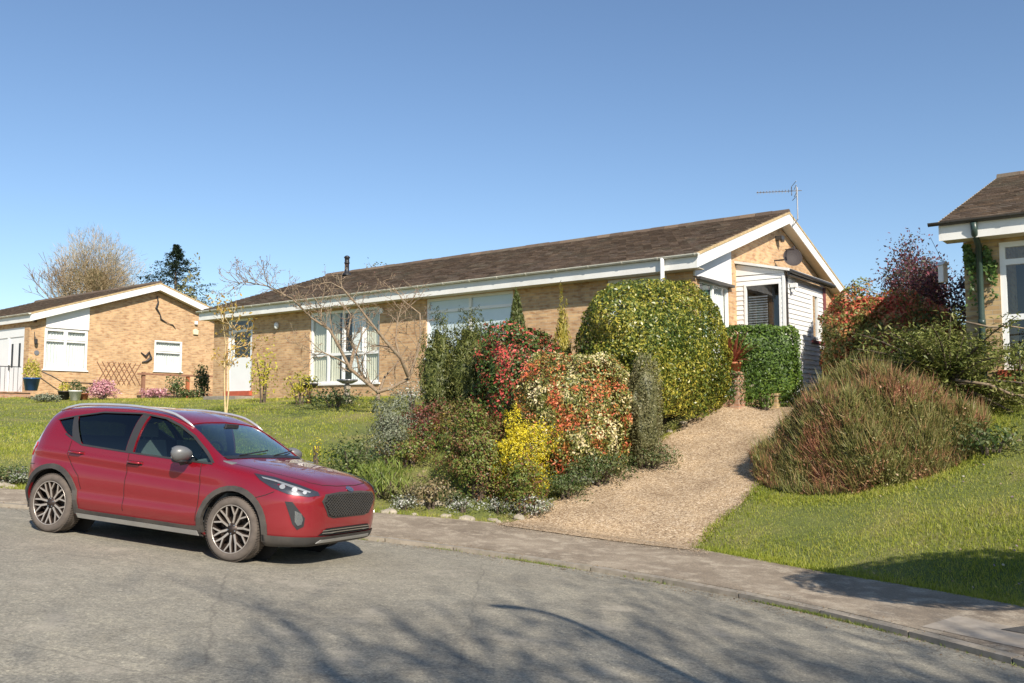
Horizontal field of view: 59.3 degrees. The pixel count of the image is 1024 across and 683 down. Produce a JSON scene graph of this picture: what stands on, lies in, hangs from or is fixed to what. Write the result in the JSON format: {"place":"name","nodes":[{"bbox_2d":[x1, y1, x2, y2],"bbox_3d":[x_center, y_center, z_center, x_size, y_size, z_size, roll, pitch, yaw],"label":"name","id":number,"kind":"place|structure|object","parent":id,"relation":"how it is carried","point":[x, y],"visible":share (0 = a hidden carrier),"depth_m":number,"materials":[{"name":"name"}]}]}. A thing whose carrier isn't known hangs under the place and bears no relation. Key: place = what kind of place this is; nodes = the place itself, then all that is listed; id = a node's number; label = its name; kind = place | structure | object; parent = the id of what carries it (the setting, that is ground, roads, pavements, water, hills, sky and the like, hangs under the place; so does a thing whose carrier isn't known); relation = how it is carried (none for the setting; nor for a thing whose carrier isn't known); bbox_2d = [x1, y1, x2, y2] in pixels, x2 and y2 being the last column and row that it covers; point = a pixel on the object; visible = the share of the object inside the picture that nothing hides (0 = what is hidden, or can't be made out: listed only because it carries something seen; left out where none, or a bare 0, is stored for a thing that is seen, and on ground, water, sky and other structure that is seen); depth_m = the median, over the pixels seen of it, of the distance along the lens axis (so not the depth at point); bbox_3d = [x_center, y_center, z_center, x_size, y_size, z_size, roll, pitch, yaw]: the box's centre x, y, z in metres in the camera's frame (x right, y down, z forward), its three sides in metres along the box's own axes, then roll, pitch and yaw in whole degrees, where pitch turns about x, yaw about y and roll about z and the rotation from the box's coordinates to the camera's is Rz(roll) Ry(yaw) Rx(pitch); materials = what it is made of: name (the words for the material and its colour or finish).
{"place":"outdoors","nodes":[
{"label":"outdoors","id":0,"kind":"place"},
{"bbox_2d":[0,507,1023,682],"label":"road","id":1,"kind":"structure","parent":0,"point":[101,602],"depth_m":6.78,"materials":[{"name":"grey asphalt"}]},
{"bbox_2d":[25,403,375,561],"bbox_3d":[-3.425,1.533,10.077,3.819,1.513,2.141,2,-6,22],"label":"parked car","id":2,"kind":"object","parent":1,"relation":"on","point":[186,471],"visible":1,"depth_m":9.41,"materials":[{"name":"red paint"},{"name":"glass"},{"name":"rubber"}]},
{"bbox_2d":[1,502,1019,675],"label":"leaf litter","id":3,"kind":"object","parent":1,"relation":"on","point":[699,593],"visible":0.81,"depth_m":8.95,"materials":[{"name":"brown plant"}]},
{"bbox_2d":[359,538,1022,667],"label":"gutter weeds","id":4,"kind":"object","parent":1,"relation":"on","point":[795,609],"visible":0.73,"depth_m":8.41,"materials":[{"name":"green plant"}]},
{"bbox_2d":[0,395,1023,606],"bbox_3d":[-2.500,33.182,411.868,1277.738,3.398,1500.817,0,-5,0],"label":"ground","id":5,"kind":"structure","parent":0,"point":[479,514],"depth_m":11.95,"materials":[{"name":"green plant"}]},
{"bbox_2d":[0,464,28,483],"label":"bedding plant","id":6,"kind":"object","parent":5,"relation":"on","point":[5,472],"visible":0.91,"depth_m":13.00,"materials":[{"name":"green plant"}]},
{"bbox_2d":[1,466,28,484],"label":"bedding plant","id":7,"kind":"object","parent":5,"relation":"on","point":[22,477],"visible":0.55,"depth_m":13.05,"materials":[{"name":"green plant"}]},
{"bbox_2d":[0,391,30,397],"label":"brick terrace","id":8,"kind":"structure","parent":5,"relation":"on","point":[6,394],"depth_m":32.78,"materials":[{"name":"brick"}]},
{"bbox_2d":[0,366,18,390],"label":"iron railing","id":9,"kind":"object","parent":8,"relation":"on","point":[9,373],"visible":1,"depth_m":32.83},
{"bbox_2d":[21,358,41,390],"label":"potted plant","id":10,"kind":"object","parent":5,"relation":"on","point":[31,383],"visible":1,"depth_m":31.48,"materials":[{"name":"yellow plant"}]},
{"bbox_2d":[28,392,63,401],"bbox_3d":[-15.243,1.902,29.469,1.025,0.484,0.919,0,-5,0],"label":"hebe","id":11,"kind":"object","parent":5,"relation":"on","point":[47,397],"visible":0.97,"depth_m":29.27,"materials":[{"name":"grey plant"}]},
{"bbox_2d":[57,381,69,399],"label":"potted plant","id":12,"kind":"object","parent":5,"relation":"on","point":[64,392],"visible":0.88,"depth_m":30.85,"materials":[{"name":"yellow plant"}]},
{"bbox_2d":[68,379,81,400],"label":"potted plant","id":13,"kind":"object","parent":5,"relation":"on","point":[74,394],"visible":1,"depth_m":30.35,"materials":[{"name":"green plant"}]},
{"bbox_2d":[80,386,88,399],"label":"potted plant","id":14,"kind":"object","parent":5,"relation":"on","point":[83,395],"visible":0.85,"depth_m":31.08,"materials":[{"name":"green plant"}]},
{"bbox_2d":[22,224,154,298],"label":"bare tree","id":15,"kind":"object","parent":5,"relation":"on","point":[92,278],"visible":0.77,"depth_m":57.80,"materials":[{"name":"brown plant"}]},
{"bbox_2d":[85,378,121,399],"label":"pink azalea","id":16,"kind":"object","parent":5,"relation":"on","point":[105,389],"visible":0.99,"depth_m":31.30,"materials":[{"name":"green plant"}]},
{"bbox_2d":[0,281,217,398],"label":"bungalow","id":17,"kind":"object","parent":5,"relation":"on","point":[159,327],"visible":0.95,"depth_m":36.36,"materials":[{"name":"beige brick"}]},
{"bbox_2d":[0,327,24,391],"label":"door","id":18,"kind":"structure","parent":17,"relation":"in","point":[11,340],"depth_m":34.48,"materials":[{"name":"white plastic"}]},
{"bbox_2d":[42,328,87,371],"bbox_3d":[-17.236,0.337,34.737,0.193,1.610,1.760,-3,-6,37],"label":"window","id":19,"kind":"structure","parent":17,"relation":"in","point":[63,348],"depth_m":34.72,"materials":[{"name":"white plastic"}]},
{"bbox_2d":[97,361,140,384],"bbox_3d":[-15.866,1.292,36.334,0.038,0.910,1.886,-3,-6,37],"label":"garden trellis","id":20,"kind":"object","parent":17,"relation":"attached to","point":[119,372],"visible":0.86,"depth_m":36.35,"materials":[{"name":"brown wood"}]},
{"bbox_2d":[153,340,182,372],"bbox_3d":[-14.605,0.650,38.166,0.193,1.330,1.380,-3,-6,37],"label":"window","id":21,"kind":"structure","parent":17,"relation":"in","point":[167,355],"depth_m":38.23,"materials":[{"name":"white plastic"}]},
{"bbox_2d":[139,387,171,398],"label":"bedding plant","id":22,"kind":"object","parent":5,"relation":"on","point":[152,393],"visible":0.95,"depth_m":32.84,"materials":[{"name":"pink plant"}]},
{"bbox_2d":[137,372,212,397],"bbox_3d":[-13.519,2.108,37.771,0.170,1.500,4.800,-3,-6,37],"label":"timber fence","id":23,"kind":"object","parent":5,"relation":"on","point":[143,375],"visible":0.34,"depth_m":36.61,"materials":[{"name":"brown wood"}]},
{"bbox_2d":[136,244,223,306],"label":"fir tree","id":24,"kind":"object","parent":5,"relation":"on","point":[178,255],"visible":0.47,"depth_m":55.39,"materials":[{"name":"green plant"}]},
{"bbox_2d":[178,389,199,397],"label":"bedding plant","id":25,"kind":"object","parent":5,"relation":"on","point":[188,393],"visible":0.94,"depth_m":32.84,"materials":[{"name":"green plant"}]},
{"bbox_2d":[176,252,206,304],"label":"garden tree","id":26,"kind":"object","parent":5,"relation":"on","point":[190,289],"visible":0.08,"depth_m":50.01,"materials":[{"name":"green plant"}]},
{"bbox_2d":[207,286,267,415],"bbox_3d":[-6.469,0.300,21.155,1.391,3.294,1.164,0,-5,0],"label":"young tree","id":27,"kind":"object","parent":5,"relation":"on","point":[223,311],"visible":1,"depth_m":21.04,"materials":[{"name":"beige plant"}]},
{"bbox_2d":[246,335,280,402],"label":"yellow shrub","id":28,"kind":"object","parent":5,"relation":"on","point":[263,364],"visible":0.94,"depth_m":25.74,"materials":[{"name":"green plant"}]},
{"bbox_2d":[281,370,321,404],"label":"shrub","id":29,"kind":"object","parent":5,"relation":"on","point":[300,388],"visible":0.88,"depth_m":23.90,"materials":[{"name":"yellow plant"}]},
{"bbox_2d":[301,377,320,402],"bbox_3d":[-5.506,1.290,24.175,0.728,0.747,0.647,0,-5,0],"label":"planter","id":30,"kind":"object","parent":5,"relation":"on","point":[314,385],"visible":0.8,"depth_m":24.08,"materials":[{"name":"paint"}]},
{"bbox_2d":[309,437,321,463],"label":"yellow flower","id":31,"kind":"object","parent":5,"relation":"on","point":[315,458],"visible":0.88,"depth_m":15.49,"materials":[{"name":"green plant"}]},
{"bbox_2d":[212,255,439,400],"bbox_3d":[-4.014,-0.290,20.377,5.083,3.250,2.406,3,-5,-29],"label":"magnolia tree","id":32,"kind":"object","parent":5,"relation":"on","point":[362,377],"visible":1,"depth_m":20.42,"materials":[{"name":"brown plant"}]},
{"bbox_2d":[298,387,372,407],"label":"shrub","id":33,"kind":"object","parent":5,"relation":"on","point":[338,399],"visible":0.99,"depth_m":22.32,"materials":[{"name":"green plant"}]},
{"bbox_2d":[0,395,693,464],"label":"lawn grass","id":34,"kind":"structure","parent":5,"relation":"on","point":[126,400],"depth_m":21.82,"materials":[{"name":"green plant"}]},
{"bbox_2d":[337,379,357,402],"bbox_3d":[-4.280,1.296,23.371,0.560,0.620,0.551,0,-5,0],"label":"bath","id":35,"kind":"object","parent":5,"relation":"on","point":[347,382],"visible":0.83,"depth_m":23.27,"materials":[{"name":"grey stone"}]},
{"bbox_2d":[316,430,381,474],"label":"shrub","id":36,"kind":"object","parent":5,"relation":"on","point":[359,458],"visible":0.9,"depth_m":14.97,"materials":[{"name":"green plant"}]},
{"bbox_2d":[338,459,387,479],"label":"bedding plant","id":37,"kind":"object","parent":5,"relation":"on","point":[353,472],"visible":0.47,"depth_m":14.66,"materials":[{"name":"green plant"}]},
{"bbox_2d":[356,455,413,500],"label":"iris clump","id":38,"kind":"object","parent":5,"relation":"on","point":[383,478],"visible":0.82,"depth_m":13.96,"materials":[{"name":"green plant"}]},
{"bbox_2d":[381,508,396,513],"bbox_3d":[-1.831,2.538,13.325,0.318,0.141,0.210,-3,-5,30],"label":"edging stone","id":39,"kind":"object","parent":5,"relation":"on","point":[392,510],"visible":0.51,"depth_m":13.24,"materials":[{"name":"beige stone"}]},
{"bbox_2d":[363,389,416,464],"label":"grey shrub","id":40,"kind":"object","parent":5,"relation":"on","point":[390,429],"visible":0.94,"depth_m":15.82,"materials":[{"name":"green plant"}]},
{"bbox_2d":[378,482,424,501],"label":"bedding plant","id":41,"kind":"object","parent":5,"relation":"on","point":[392,490],"visible":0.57,"depth_m":13.88,"materials":[{"name":"green plant"}]},
{"bbox_2d":[366,433,443,467],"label":"bedding plant","id":42,"kind":"object","parent":5,"relation":"on","point":[406,451],"visible":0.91,"depth_m":15.67,"materials":[{"name":"green plant"}]},
{"bbox_2d":[388,378,423,409],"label":"white shrub","id":43,"kind":"object","parent":5,"relation":"on","point":[414,397],"visible":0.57,"depth_m":20.85,"materials":[{"name":"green plant"}]},
{"bbox_2d":[388,493,423,510],"bbox_3d":[-1.598,2.487,13.637,0.546,0.401,0.620,1,-5,-10],"label":"alyssum","id":44,"kind":"object","parent":5,"relation":"on","point":[403,502],"visible":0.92,"depth_m":13.56,"materials":[{"name":"white plant"}]},
{"bbox_2d":[401,396,445,439],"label":"red shrub","id":45,"kind":"object","parent":5,"relation":"on","point":[422,415],"visible":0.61,"depth_m":17.37,"materials":[{"name":"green plant"}]},
{"bbox_2d":[402,498,444,504],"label":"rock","id":46,"kind":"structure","parent":5,"relation":"on","point":[438,502],"depth_m":13.80,"materials":[{"name":"stone"}]},
{"bbox_2d":[406,417,452,453],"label":"bedding plant","id":47,"kind":"object","parent":5,"relation":"on","point":[429,428],"visible":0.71,"depth_m":16.55,"materials":[{"name":"green plant"}]},
{"bbox_2d":[404,469,460,509],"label":"shrub","id":48,"kind":"object","parent":5,"relation":"on","point":[432,491],"visible":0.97,"depth_m":13.67,"materials":[{"name":"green plant"}]},
{"bbox_2d":[413,306,457,429],"bbox_3d":[-1.496,0.609,18.322,1.073,2.754,1.313,0,-5,0],"label":"yew bush","id":49,"kind":"object","parent":5,"relation":"on","point":[434,374],"visible":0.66,"depth_m":18.01,"materials":[{"name":"green plant"}]},
{"bbox_2d":[432,488,468,504],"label":"bedding plant","id":50,"kind":"object","parent":5,"relation":"on","point":[460,496],"visible":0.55,"depth_m":13.83,"materials":[{"name":"green plant"}]},
{"bbox_2d":[435,400,469,451],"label":"shrub","id":51,"kind":"object","parent":5,"relation":"on","point":[445,420],"visible":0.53,"depth_m":16.66,"materials":[{"name":"green plant"}]},
{"bbox_2d":[439,496,483,512],"bbox_3d":[-0.731,2.530,13.636,0.844,0.392,0.827,0,-5,0],"label":"alyssum","id":52,"kind":"object","parent":5,"relation":"on","point":[462,505],"visible":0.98,"depth_m":13.61,"materials":[{"name":"white plant"}]},
{"bbox_2d":[443,304,492,432],"bbox_3d":[-0.804,0.618,18.029,1.046,2.772,1.292,-1,-5,16],"label":"yew bush","id":53,"kind":"object","parent":5,"relation":"on","point":[463,375],"visible":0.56,"depth_m":17.76,"materials":[{"name":"green plant"}]},
{"bbox_2d":[434,417,501,467],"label":"bedding clump","id":54,"kind":"object","parent":5,"relation":"on","point":[460,435],"visible":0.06,"depth_m":15.50,"materials":[{"name":"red plant"}]},
{"bbox_2d":[429,396,516,504],"bbox_3d":[-0.571,1.744,14.238,1.490,1.780,1.128,0,-5,0],"label":"rose bush","id":55,"kind":"object","parent":5,"relation":"on","point":[472,464],"visible":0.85,"depth_m":14.10,"materials":[{"name":"green plant"}]},
{"bbox_2d":[479,495,518,515],"bbox_3d":[-0.181,2.529,13.642,0.639,0.422,0.745,0,-5,0],"label":"alyssum","id":56,"kind":"object","parent":5,"relation":"on","point":[497,504],"visible":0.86,"depth_m":13.61,"materials":[{"name":"white plant"}]},
{"bbox_2d":[0,502,1023,667],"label":"kerb","id":57,"kind":"structure","parent":5,"relation":"on","point":[977,649],"depth_m":8.88,"materials":[{"name":"concrete"}]},
{"bbox_2d":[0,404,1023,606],"bbox_3d":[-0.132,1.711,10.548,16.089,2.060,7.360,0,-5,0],"label":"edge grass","id":58,"kind":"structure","parent":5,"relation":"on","point":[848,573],"depth_m":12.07,"materials":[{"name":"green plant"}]},
{"bbox_2d":[2,396,1022,587],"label":"lawn flowers","id":59,"kind":"object","parent":5,"relation":"on","point":[755,491],"visible":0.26,"depth_m":11.67,"materials":[{"name":"white plant"}]},
{"bbox_2d":[503,286,527,343],"bbox_3d":[0.105,0.463,17.615,0.842,3.124,0.817,0,-5,0],"label":"dwarf cypress","id":60,"kind":"object","parent":5,"relation":"on","point":[516,309],"visible":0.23,"depth_m":17.64,"materials":[{"name":"green plant"}]},
{"bbox_2d":[470,318,565,441],"bbox_3d":[0.137,0.826,17.217,1.921,2.560,1.559,0,-5,0],"label":"camellia","id":61,"kind":"object","parent":5,"relation":"on","point":[505,362],"visible":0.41,"depth_m":16.76,"materials":[{"name":"red plant"}]},
{"bbox_2d":[196,181,852,401],"bbox_3d":[0.435,-0.698,28.791,19.441,6.271,11.571,-3,-6,37],"label":"bungalow","id":62,"kind":"object","parent":5,"relation":"on","point":[773,268],"visible":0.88,"depth_m":24.21,"materials":[{"name":"brown tile"}]},
{"bbox_2d":[227,318,252,390],"bbox_3d":[-8.906,0.434,29.583,1.320,2.380,0.120,-3,-6,37],"label":"door","id":63,"kind":"structure","parent":62,"relation":"in","point":[239,376],"depth_m":29.57,"materials":[{"name":"white plastic"}]},
{"bbox_2d":[310,306,379,385],"bbox_3d":[-4.942,0.173,26.547,3.120,2.220,0.193,-3,-6,37],"label":"window","id":64,"kind":"structure","parent":62,"relation":"in","point":[321,367],"depth_m":26.76,"materials":[{"name":"white plastic"}]},
{"bbox_2d":[424,291,512,358],"bbox_3d":[-1.140,-0.397,23.660,3.090,1.660,0.170,-3,-6,37],"label":"window","id":65,"kind":"structure","parent":62,"relation":"in","point":[496,306],"depth_m":23.71,"materials":[{"name":"white glass"}]},
{"bbox_2d":[608,275,665,323],"bbox_3d":[2.864,-0.640,20.609,1.650,1.660,0.170,-3,-6,37],"label":"window","id":66,"kind":"structure","parent":62,"relation":"in","point":[650,277],"depth_m":20.69,"materials":[{"name":"white plastic"}]},
{"bbox_2d":[699,280,728,352],"bbox_3d":[4.618,-0.454,20.619,0.193,1.790,1.700,-3,-6,37],"label":"window","id":67,"kind":"structure","parent":62,"relation":"in","point":[716,291],"depth_m":21.09,"materials":[{"name":"white plastic"}]},
{"bbox_2d":[498,443,551,518],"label":"ground cover","id":68,"kind":"object","parent":5,"relation":"on","point":[522,481],"visible":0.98,"depth_m":13.51,"materials":[{"name":"green plant"}]},
{"bbox_2d":[485,403,565,507],"bbox_3d":[0.161,1.808,14.102,1.147,1.749,1.036,5,-6,-45],"label":"forsythia","id":69,"kind":"object","parent":5,"relation":"on","point":[510,446],"visible":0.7,"depth_m":13.93,"materials":[{"name":"yellow plant"}]},
{"bbox_2d":[508,492,554,517],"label":"ground cover","id":70,"kind":"object","parent":5,"relation":"on","point":[532,507],"visible":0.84,"depth_m":13.49,"materials":[{"name":"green plant"}]},
{"bbox_2d":[553,281,573,358],"bbox_3d":[1.085,0.286,18.234,0.716,3.108,0.609,2,-5,-26],"label":"golden conifer","id":71,"kind":"object","parent":5,"relation":"on","point":[562,336],"visible":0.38,"depth_m":18.20,"materials":[{"name":"yellow plant"}]},
{"bbox_2d":[531,459,597,502],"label":"ground cover","id":72,"kind":"object","parent":5,"relation":"on","point":[562,485],"visible":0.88,"depth_m":14.05,"materials":[{"name":"green plant"}]},
{"bbox_2d":[509,351,633,476],"bbox_3d":[0.995,1.292,15.454,2.191,2.267,1.944,0,-5,0],"label":"flame bush","id":73,"kind":"object","parent":5,"relation":"on","point":[574,400],"visible":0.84,"depth_m":14.84,"materials":[{"name":"multicoloured plant"}]},
{"bbox_2d":[561,444,642,487],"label":"ground cover","id":74,"kind":"object","parent":5,"relation":"on","point":[608,468],"visible":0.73,"depth_m":14.58,"materials":[{"name":"green plant"}]},
{"bbox_2d":[515,401,764,545],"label":"drive edge weeds","id":75,"kind":"object","parent":5,"relation":"on","point":[713,526],"visible":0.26,"depth_m":12.76,"materials":[{"name":"green plant"}]},
{"bbox_2d":[620,351,666,468],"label":"drab shrub","id":76,"kind":"object","parent":5,"relation":"on","point":[644,432],"visible":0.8,"depth_m":15.23,"materials":[{"name":"green plant"}]},
{"bbox_2d":[617,442,682,471],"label":"ground cover","id":77,"kind":"object","parent":5,"relation":"on","point":[652,460],"visible":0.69,"depth_m":15.22,"materials":[{"name":"green plant"}]},
{"bbox_2d":[573,278,733,426],"bbox_3d":[2.864,0.270,17.750,2.265,3.082,4.802,-3,-6,37],"label":"laurel bush","id":78,"kind":"object","parent":5,"relation":"on","point":[677,340],"visible":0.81,"depth_m":16.62,"materials":[{"name":"green plant"}]},
{"bbox_2d":[706,361,747,404],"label":"ground cover","id":79,"kind":"object","parent":5,"relation":"on","point":[732,386],"visible":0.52,"depth_m":18.34,"materials":[{"name":"green plant"}]},
{"bbox_2d":[722,371,745,408],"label":"brick pier","id":80,"kind":"structure","parent":5,"relation":"on","point":[736,404],"depth_m":18.39,"materials":[{"name":"brick"}]},
{"bbox_2d":[710,332,759,370],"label":"spiky plant","id":81,"kind":"object","parent":80,"relation":"on","point":[736,354],"visible":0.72,"depth_m":18.45,"materials":[{"name":"red plant"}]},
{"bbox_2d":[746,393,780,407],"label":"wall","id":82,"kind":"structure","parent":5,"relation":"on","point":[776,402],"depth_m":18.41,"materials":[{"name":"brick"}]},
{"bbox_2d":[726,323,803,406],"bbox_3d":[5.269,0.555,19.013,1.613,1.899,1.212,-1,-5,9],"label":"clipped hedge","id":83,"kind":"object","parent":5,"relation":"on","point":[773,364],"visible":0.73,"depth_m":18.54,"materials":[{"name":"green plant"}]},
{"bbox_2d":[757,391,774,409],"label":"pale shrub","id":84,"kind":"object","parent":5,"relation":"on","point":[764,404],"visible":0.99,"depth_m":18.21,"materials":[{"name":"green plant"}]},
{"bbox_2d":[817,276,879,375],"bbox_3d":[7.990,-0.064,21.083,1.595,2.811,2.069,0,-5,0],"label":"red hedge","id":85,"kind":"object","parent":5,"relation":"on","point":[836,315],"visible":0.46,"depth_m":20.70,"materials":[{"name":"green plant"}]},
{"bbox_2d":[744,347,996,495],"bbox_3d":[5.480,1.322,14.051,3.746,2.592,3.719,-3,-6,37],"label":"heather mound","id":86,"kind":"object","parent":5,"relation":"on","point":[841,430],"visible":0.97,"depth_m":13.07,"materials":[{"name":"green plant"}]},
{"bbox_2d":[838,288,931,365],"bbox_3d":[8.544,0.032,20.409,2.219,2.488,2.231,0,-5,0],"label":"red hedge","id":87,"kind":"object","parent":5,"relation":"on","point":[887,311],"visible":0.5,"depth_m":19.87,"materials":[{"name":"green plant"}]},
{"bbox_2d":[868,228,966,332],"bbox_3d":[10.819,-0.876,23.310,3.317,4.510,4.499,0,-5,0],"label":"plum tree","id":88,"kind":"object","parent":5,"relation":"on","point":[922,281],"visible":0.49,"depth_m":22.83,"materials":[{"name":"purple plant"}]},
{"bbox_2d":[830,309,1023,439],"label":"spreading conifer","id":89,"kind":"object","parent":5,"relation":"on","point":[951,366],"visible":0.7,"depth_m":13.98,"materials":[{"name":"green plant"}]},
{"bbox_2d":[896,297,966,357],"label":"red hedge","id":90,"kind":"object","parent":5,"relation":"on","point":[938,313],"visible":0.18,"depth_m":19.76,"materials":[{"name":"green plant"}]},
{"bbox_2d":[927,171,1023,399],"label":"bungalow","id":91,"kind":"object","parent":5,"relation":"on","point":[990,215],"visible":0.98,"depth_m":14.89,"materials":[{"name":"brown tile"}]},
{"bbox_2d":[930,237,948,282],"bbox_3d":[7.979,-1.543,16.878,0.180,0.912,0.382,2,-5,-23],"label":"bird feeder","id":92,"kind":"object","parent":91,"relation":"hanging from","point":[942,271],"visible":1,"depth_m":16.71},
{"bbox_2d":[961,244,998,312],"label":"ivy","id":93,"kind":"object","parent":91,"relation":"attached to","point":[969,258],"visible":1,"depth_m":14.91,"materials":[{"name":"green plant"}]},
{"bbox_2d":[999,240,1023,369],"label":"window","id":94,"kind":"structure","parent":91,"relation":"in","point":[1002,246],"depth_m":14.74,"materials":[{"name":"white plastic"}]},
{"bbox_2d":[944,418,1023,455],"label":"bramble","id":95,"kind":"object","parent":5,"relation":"on","point":[986,436],"visible":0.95,"depth_m":12.42,"materials":[{"name":"green plant"}]},
{"bbox_2d":[1003,340,1023,403],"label":"shrub","id":96,"kind":"object","parent":5,"relation":"on","point":[1019,371],"visible":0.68,"depth_m":14.19,"materials":[{"name":"green plant"}]},
{"bbox_2d":[0,488,1023,655],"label":"pavement","id":97,"kind":"structure","parent":0,"point":[918,608],"depth_m":10.07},
{"bbox_2d":[922,615,1023,647],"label":"pavement slab area","id":98,"kind":"object","parent":97,"relation":"on","point":[979,629],"visible":1,"depth_m":7.46,"materials":[{"name":"concrete"}]},
{"bbox_2d":[1003,626,1023,632],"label":"tarmac patch","id":99,"kind":"object","parent":98,"relation":"on","point":[1020,629],"visible":1,"depth_m":7.44,"materials":[{"name":"grey asphalt"}]},
{"bbox_2d":[0,0,1023,323],"label":"sky","id":100,"kind":"structure","parent":0,"point":[303,135],"materials":[{"name":"blue"}]},
{"bbox_2d":[493,404,794,557],"bbox_3d":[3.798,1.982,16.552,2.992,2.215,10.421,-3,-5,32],"label":"driveway","id":101,"kind":"structure","parent":0,"point":[698,490],"depth_m":14.12,"materials":[{"name":"beige gravel"}]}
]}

